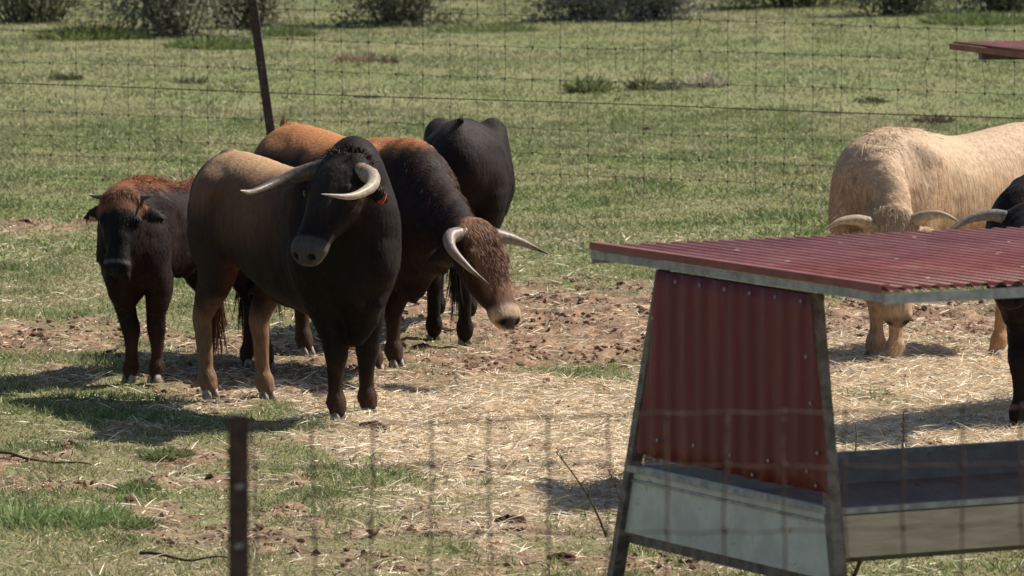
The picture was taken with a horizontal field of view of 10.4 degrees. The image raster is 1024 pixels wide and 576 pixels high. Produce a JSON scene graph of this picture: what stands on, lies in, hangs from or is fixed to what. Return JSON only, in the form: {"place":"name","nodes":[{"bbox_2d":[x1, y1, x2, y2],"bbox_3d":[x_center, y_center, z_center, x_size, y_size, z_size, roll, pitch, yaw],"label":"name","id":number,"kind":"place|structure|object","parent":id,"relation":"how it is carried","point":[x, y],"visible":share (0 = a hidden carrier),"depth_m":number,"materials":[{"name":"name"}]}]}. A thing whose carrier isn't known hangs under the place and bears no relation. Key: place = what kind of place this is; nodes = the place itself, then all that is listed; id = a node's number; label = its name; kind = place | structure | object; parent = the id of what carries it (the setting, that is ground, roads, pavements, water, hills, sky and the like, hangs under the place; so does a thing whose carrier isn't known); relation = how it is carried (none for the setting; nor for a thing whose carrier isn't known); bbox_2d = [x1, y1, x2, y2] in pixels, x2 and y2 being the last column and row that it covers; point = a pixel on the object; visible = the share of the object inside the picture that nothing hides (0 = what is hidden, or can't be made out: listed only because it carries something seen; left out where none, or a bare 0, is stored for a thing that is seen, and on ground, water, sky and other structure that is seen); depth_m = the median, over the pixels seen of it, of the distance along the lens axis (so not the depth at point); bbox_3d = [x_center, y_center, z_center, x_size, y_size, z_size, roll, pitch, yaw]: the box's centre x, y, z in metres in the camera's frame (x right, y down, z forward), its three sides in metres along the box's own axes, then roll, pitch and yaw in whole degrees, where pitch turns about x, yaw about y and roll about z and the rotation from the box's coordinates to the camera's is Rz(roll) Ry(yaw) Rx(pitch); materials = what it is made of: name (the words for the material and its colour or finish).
{"place":"outdoors","nodes":[
{"label":"outdoors","id":0,"kind":"place"},
{"bbox_2d":[0,0,1023,575],"bbox_3d":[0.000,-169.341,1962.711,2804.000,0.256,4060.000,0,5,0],"label":"ground","id":1,"kind":"structure","parent":0,"point":[526,308],"depth_m":38.23,"materials":[{"name":"soil"}]},
{"bbox_2d":[15,219,32,223],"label":"soil lump","id":2,"kind":"object","parent":1,"relation":"on","point":[28,221],"visible":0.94,"depth_m":45.90,"materials":[{"name":"brown soil"}]},
{"bbox_2d":[0,496,85,528],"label":"grass tuft","id":3,"kind":"object","parent":1,"relation":"on","point":[33,510],"visible":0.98,"depth_m":26.92,"materials":[{"name":"green plant"}]},
{"bbox_2d":[0,451,91,464],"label":"stick","id":4,"kind":"object","parent":1,"relation":"on","point":[18,455],"visible":1,"depth_m":29.31,"materials":[{"name":"brown wood"}]},
{"bbox_2d":[0,438,94,454],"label":"grass tuft","id":5,"kind":"object","parent":1,"relation":"on","point":[6,446],"visible":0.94,"depth_m":29.89,"materials":[{"name":"green plant"}]},
{"bbox_2d":[47,70,86,80],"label":"grass tuft","id":6,"kind":"object","parent":1,"relation":"on","point":[65,77],"visible":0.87,"depth_m":67.63,"materials":[{"name":"green plant"}]},
{"bbox_2d":[0,0,140,23],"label":"shrub","id":7,"kind":"object","parent":1,"relation":"on","point":[30,10],"visible":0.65,"depth_m":83.75,"materials":[{"name":"green plant"}]},
{"bbox_2d":[25,21,153,40],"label":"grass tuft","id":8,"kind":"object","parent":1,"relation":"on","point":[118,32],"visible":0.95,"depth_m":78.93,"materials":[{"name":"green plant"}]},
{"bbox_2d":[39,497,140,526],"bbox_3d":[-2.028,1.069,27.049,0.518,0.142,0.521,0,5,0],"label":"grass tuft","id":9,"kind":"object","parent":1,"relation":"on","point":[90,513],"visible":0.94,"depth_m":27.00,"materials":[{"name":"green plant"}]},
{"bbox_2d":[106,331,146,352],"bbox_3d":[-2.435,0.336,35.765,0.020,0.045,1.415,1,5,7],"label":"stick","id":10,"kind":"object","parent":1,"relation":"on","point":[113,349],"visible":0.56,"depth_m":35.43,"materials":[{"name":"brown plant"}]},
{"bbox_2d":[109,477,161,492],"bbox_3d":[-1.882,0.986,28.215,0.300,0.081,0.291,0,5,0],"label":"grass tuft","id":11,"kind":"object","parent":1,"relation":"on","point":[135,485],"visible":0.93,"depth_m":28.19,"materials":[{"name":"green plant"}]},
{"bbox_2d":[110,514,170,530],"bbox_3d":[-1.774,1.115,26.875,0.296,0.081,0.274,5,7,44],"label":"grass tuft","id":12,"kind":"object","parent":1,"relation":"on","point":[147,521],"visible":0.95,"depth_m":26.84,"materials":[{"name":"green plant"}]},
{"bbox_2d":[132,444,196,459],"bbox_3d":[-1.827,0.857,29.619,0.354,0.074,0.344,0,5,0],"label":"grass tuft","id":13,"kind":"object","parent":1,"relation":"on","point":[171,452],"visible":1,"depth_m":29.58,"materials":[{"name":"green plant"}]},
{"bbox_2d":[83,173,253,383],"bbox_3d":[-2.011,-0.089,33.810,0.574,1.257,2.017,2,6,25],"label":"calf","id":14,"kind":"object","parent":1,"relation":"on","point":[142,249],"visible":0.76,"depth_m":33.33},
{"bbox_2d":[75,0,280,40],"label":"shrub","id":15,"kind":"object","parent":1,"relation":"on","point":[171,21],"visible":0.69,"depth_m":79.75,"materials":[{"name":"green plant"}]},
{"bbox_2d":[139,551,226,561],"bbox_3d":[-1.512,1.226,25.788,0.520,0.043,0.052,4,7,39],"label":"stick","id":16,"kind":"object","parent":1,"relation":"on","point":[164,555],"visible":1,"depth_m":25.82,"materials":[{"name":"brown wood"}]},
{"bbox_2d":[174,73,207,83],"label":"grass tuft","id":17,"kind":"object","parent":1,"relation":"on","point":[190,80],"visible":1,"depth_m":66.69,"materials":[{"name":"green plant"}]},
{"bbox_2d":[161,31,253,49],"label":"grass tuft","id":18,"kind":"object","parent":1,"relation":"on","point":[214,42],"visible":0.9,"depth_m":76.73,"materials":[{"name":"green plant"}]},
{"bbox_2d":[198,0,300,30],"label":"shrub","id":19,"kind":"object","parent":1,"relation":"on","point":[245,21],"visible":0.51,"depth_m":82.65,"materials":[{"name":"green plant"}]},
{"bbox_2d":[247,24,319,36],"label":"grass tuft","id":20,"kind":"object","parent":1,"relation":"on","point":[288,32],"visible":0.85,"depth_m":80.43,"materials":[{"name":"green plant"}]},
{"bbox_2d":[187,136,401,420],"bbox_3d":[-1.175,-0.086,31.702,1.030,1.608,2.763,-1,5,-12],"label":"bull","id":21,"kind":"object","parent":1,"relation":"on","point":[318,242],"visible":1,"depth_m":31.35,"materials":[{"name":"black"}]},
{"bbox_2d":[280,484,362,498],"bbox_3d":[-0.955,1.012,28.114,0.429,0.068,0.449,0,5,0],"label":"grass tuft","id":22,"kind":"object","parent":1,"relation":"on","point":[326,488],"visible":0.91,"depth_m":28.07,"materials":[{"name":"green plant"}]},
{"bbox_2d":[326,48,377,62],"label":"grass tuft","id":23,"kind":"object","parent":1,"relation":"on","point":[356,57],"visible":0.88,"depth_m":71.00,"materials":[{"name":"beige plant"}]},
{"bbox_2d":[353,93,379,98],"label":"grass tuft","id":24,"kind":"object","parent":1,"relation":"on","point":[357,96],"visible":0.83,"depth_m":63.92,"materials":[{"name":"green plant"}]},
{"bbox_2d":[359,420,389,431],"bbox_3d":[-0.759,0.763,30.782,0.196,0.078,0.207,0,5,0],"label":"soil lump","id":25,"kind":"object","parent":1,"relation":"on","point":[368,423],"visible":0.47,"depth_m":30.76,"materials":[{"name":"brown soil"}]},
{"bbox_2d":[371,54,399,63],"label":"grass tuft","id":26,"kind":"object","parent":1,"relation":"on","point":[383,59],"visible":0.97,"depth_m":70.73,"materials":[{"name":"brown plant"}]},
{"bbox_2d":[292,0,496,27],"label":"shrub","id":27,"kind":"object","parent":1,"relation":"on","point":[405,18],"visible":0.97,"depth_m":84.99,"materials":[{"name":"green plant"}]},
{"bbox_2d":[248,115,548,368],"bbox_3d":[-0.905,-0.241,34.134,1.109,1.491,3.188,-3,6,-30],"label":"bull","id":28,"kind":"object","parent":1,"relation":"on","point":[444,230],"visible":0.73,"depth_m":33.58,"materials":[{"name":"black"}]},
{"bbox_2d":[409,343,433,349],"bbox_3d":[-0.575,0.374,35.496,0.149,0.056,0.164,-3,6,-33],"label":"soil lump","id":29,"kind":"object","parent":1,"relation":"on","point":[423,345],"visible":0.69,"depth_m":35.48,"materials":[{"name":"brown soil"}]},
{"bbox_2d":[423,115,514,345],"bbox_3d":[-0.305,-0.478,36.876,0.649,1.482,2.898,0,5,1],"label":"bull","id":30,"kind":"object","parent":1,"relation":"on","point":[475,155],"visible":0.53,"depth_m":35.63,"materials":[{"name":"black"}]},
{"bbox_2d":[426,21,541,32],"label":"grass tuft","id":31,"kind":"object","parent":1,"relation":"on","point":[456,27],"visible":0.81,"depth_m":82.20,"materials":[{"name":"green plant"}]},
{"bbox_2d":[0,273,1009,574],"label":"soil clods","id":32,"kind":"object","parent":1,"relation":"on","point":[456,377],"visible":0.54,"depth_m":34.20,"materials":[{"name":"brown soil"}]},
{"bbox_2d":[494,514,525,525],"bbox_3d":[-0.030,1.115,26.981,0.217,0.072,0.220,0,5,0],"label":"soil lump","id":33,"kind":"object","parent":1,"relation":"on","point":[520,519],"visible":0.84,"depth_m":26.96,"materials":[{"name":"brown soil"}]},
{"bbox_2d":[0,224,1023,575],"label":"straw","id":34,"kind":"object","parent":1,"relation":"on","point":[590,448],"visible":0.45,"depth_m":31.38,"materials":[{"name":"beige plant"}]},
{"bbox_2d":[0,0,1023,114],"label":"grass","id":35,"kind":"structure","parent":1,"relation":"on","point":[134,59],"depth_m":71.81,"materials":[{"name":"green plant"}]},
{"bbox_2d":[0,0,1023,197],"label":"wire fence","id":36,"kind":"object","parent":1,"relation":"on","point":[261,68],"visible":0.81,"depth_m":49.58,"materials":[{"name":"metal"}]},
{"bbox_2d":[509,526,524,531],"bbox_3d":[0.009,1.151,26.696,0.156,0.047,0.123,3,6,32],"label":"soil lump","id":37,"kind":"object","parent":1,"relation":"on","point":[517,529],"visible":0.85,"depth_m":26.67,"materials":[{"name":"brown soil"}]},
{"bbox_2d":[545,551,575,561],"bbox_3d":[0.226,1.229,25.734,0.157,0.057,0.150,-5,7,-42],"label":"soil lump","id":38,"kind":"object","parent":1,"relation":"on","point":[562,555],"visible":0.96,"depth_m":25.69,"materials":[{"name":"brown soil"}]},
{"bbox_2d":[556,448,606,536],"bbox_3d":[0.333,0.979,26.619,0.254,0.444,0.033,0,5,5],"label":"dead stalk","id":39,"kind":"object","parent":1,"relation":"on","point":[594,508],"visible":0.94,"depth_m":26.62,"materials":[{"name":"brown plant"}]},
{"bbox_2d":[557,73,620,93],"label":"grass tuft","id":40,"kind":"object","parent":1,"relation":"on","point":[593,87],"visible":0.96,"depth_m":64.97,"materials":[{"name":"green plant"}]},
{"bbox_2d":[502,0,683,23],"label":"shrub","id":41,"kind":"object","parent":1,"relation":"on","point":[585,8],"visible":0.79,"depth_m":85.89,"materials":[{"name":"green plant"}]},
{"bbox_2d":[605,469,619,497],"bbox_3d":[0.502,1.022,26.776,0.125,0.326,0.021,1,5,13],"label":"dead stalk","id":42,"kind":"object","parent":1,"relation":"on","point":[614,485],"visible":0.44,"depth_m":26.77,"materials":[{"name":"brown plant"}]},
{"bbox_2d":[228,404,1023,575],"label":"wire fence","id":43,"kind":"object","parent":1,"relation":"on","point":[238,495],"visible":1,"depth_m":13.09,"materials":[{"name":"metal"}]},
{"bbox_2d":[598,177,680,185],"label":"grass tuft","id":44,"kind":"object","parent":1,"relation":"on","point":[651,180],"visible":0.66,"depth_m":50.44,"materials":[{"name":"green plant"}]},
{"bbox_2d":[619,72,664,90],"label":"grass tuft","id":45,"kind":"object","parent":1,"relation":"on","point":[635,84],"visible":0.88,"depth_m":65.70,"materials":[{"name":"plant"}]},
{"bbox_2d":[598,0,727,21],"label":"shrub","id":46,"kind":"object","parent":1,"relation":"on","point":[661,9],"visible":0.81,"depth_m":85.25,"materials":[{"name":"green plant"}]},
{"bbox_2d":[653,78,685,90],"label":"grass tuft","id":47,"kind":"object","parent":1,"relation":"on","point":[664,87],"visible":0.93,"depth_m":65.50,"materials":[{"name":"green plant"}]},
{"bbox_2d":[675,68,732,87],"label":"grass tuft","id":48,"kind":"object","parent":1,"relation":"on","point":[711,81],"visible":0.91,"depth_m":66.16,"materials":[{"name":"beige plant"}]},
{"bbox_2d":[630,339,835,462],"bbox_3d":[1.108,0.677,28.186,0.908,0.888,1.070,-1,5,-9],"label":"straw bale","id":49,"kind":"object","parent":1,"relation":"on","point":[647,459],"visible":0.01,"depth_m":28.39},
{"bbox_2d":[683,0,881,12],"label":"shrub","id":50,"kind":"object","parent":1,"relation":"on","point":[799,3],"visible":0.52,"depth_m":90.15,"materials":[{"name":"green plant"}]},
{"bbox_2d":[789,197,795,237],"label":"dead stalk","id":51,"kind":"object","parent":1,"relation":"on","point":[792,218],"visible":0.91,"depth_m":44.16,"materials":[{"name":"brown plant"}]},
{"bbox_2d":[589,226,1023,575],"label":"cattle feeder","id":52,"kind":"object","parent":1,"relation":"on","point":[712,344],"visible":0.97,"depth_m":22.65,"materials":[{"name":"metal"}]},
{"bbox_2d":[847,561,862,575],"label":"dead weed","id":53,"kind":"object","parent":1,"relation":"on","point":[856,570],"visible":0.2,"depth_m":24.97,"materials":[{"name":"brown plant"}]},
{"bbox_2d":[855,423,860,450],"bbox_3d":[1.726,0.855,28.646,0.106,0.336,0.032,0,5,5],"label":"dead stalk","id":54,"kind":"object","parent":1,"relation":"on","point":[856,439],"visible":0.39,"depth_m":28.63,"materials":[{"name":"brown plant"}]},
{"bbox_2d":[851,94,890,103],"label":"grass tuft","id":55,"kind":"object","parent":1,"relation":"on","point":[876,99],"visible":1,"depth_m":63.68,"materials":[{"name":"green plant"}]},
{"bbox_2d":[803,0,985,16],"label":"shrub","id":56,"kind":"object","parent":1,"relation":"on","point":[909,7],"visible":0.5,"depth_m":86.09,"materials":[{"name":"green plant"}]},
{"bbox_2d":[901,413,904,447],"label":"dead stalk","id":57,"kind":"object","parent":1,"relation":"on","point":[903,427],"visible":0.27,"depth_m":28.62,"materials":[{"name":"brown plant"}]},
{"bbox_2d":[824,120,1023,360],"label":"bull","id":58,"kind":"object","parent":1,"relation":"on","point":[890,178],"visible":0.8,"depth_m":34.33,"materials":[{"name":"beige"}]},
{"bbox_2d":[911,113,957,123],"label":"grass tuft","id":59,"kind":"object","parent":1,"relation":"on","point":[929,119],"visible":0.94,"depth_m":60.55,"materials":[{"name":"green plant"}]},
{"bbox_2d":[914,7,1023,25],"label":"grass tuft","id":60,"kind":"object","parent":1,"relation":"on","point":[977,18],"visible":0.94,"depth_m":83.57,"materials":[{"name":"green plant"}]},
{"bbox_2d":[924,0,1023,13],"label":"shrub","id":61,"kind":"object","parent":1,"relation":"on","point":[1003,5],"visible":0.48,"depth_m":88.14,"materials":[{"name":"green plant"}]},
{"bbox_2d":[949,40,1023,59],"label":"cattle feeder","id":62,"kind":"object","parent":1,"relation":"on","point":[1003,50],"visible":1,"depth_m":43.05,"materials":[{"name":"metal"}]},
{"bbox_2d":[950,175,1023,428],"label":"bull","id":63,"kind":"object","parent":1,"relation":"on","point":[1005,210],"visible":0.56,"depth_m":30.87,"materials":[{"name":"black"}]},
{"bbox_2d":[0,101,1023,262],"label":"grass","id":64,"kind":"structure","parent":0,"point":[568,144],"depth_m":53.93,"materials":[{"name":"green plant"}]},
{"bbox_2d":[0,256,1023,575],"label":"grass","id":65,"kind":"structure","parent":0,"point":[54,266],"depth_m":29.42,"materials":[{"name":"plant"}]}
]}

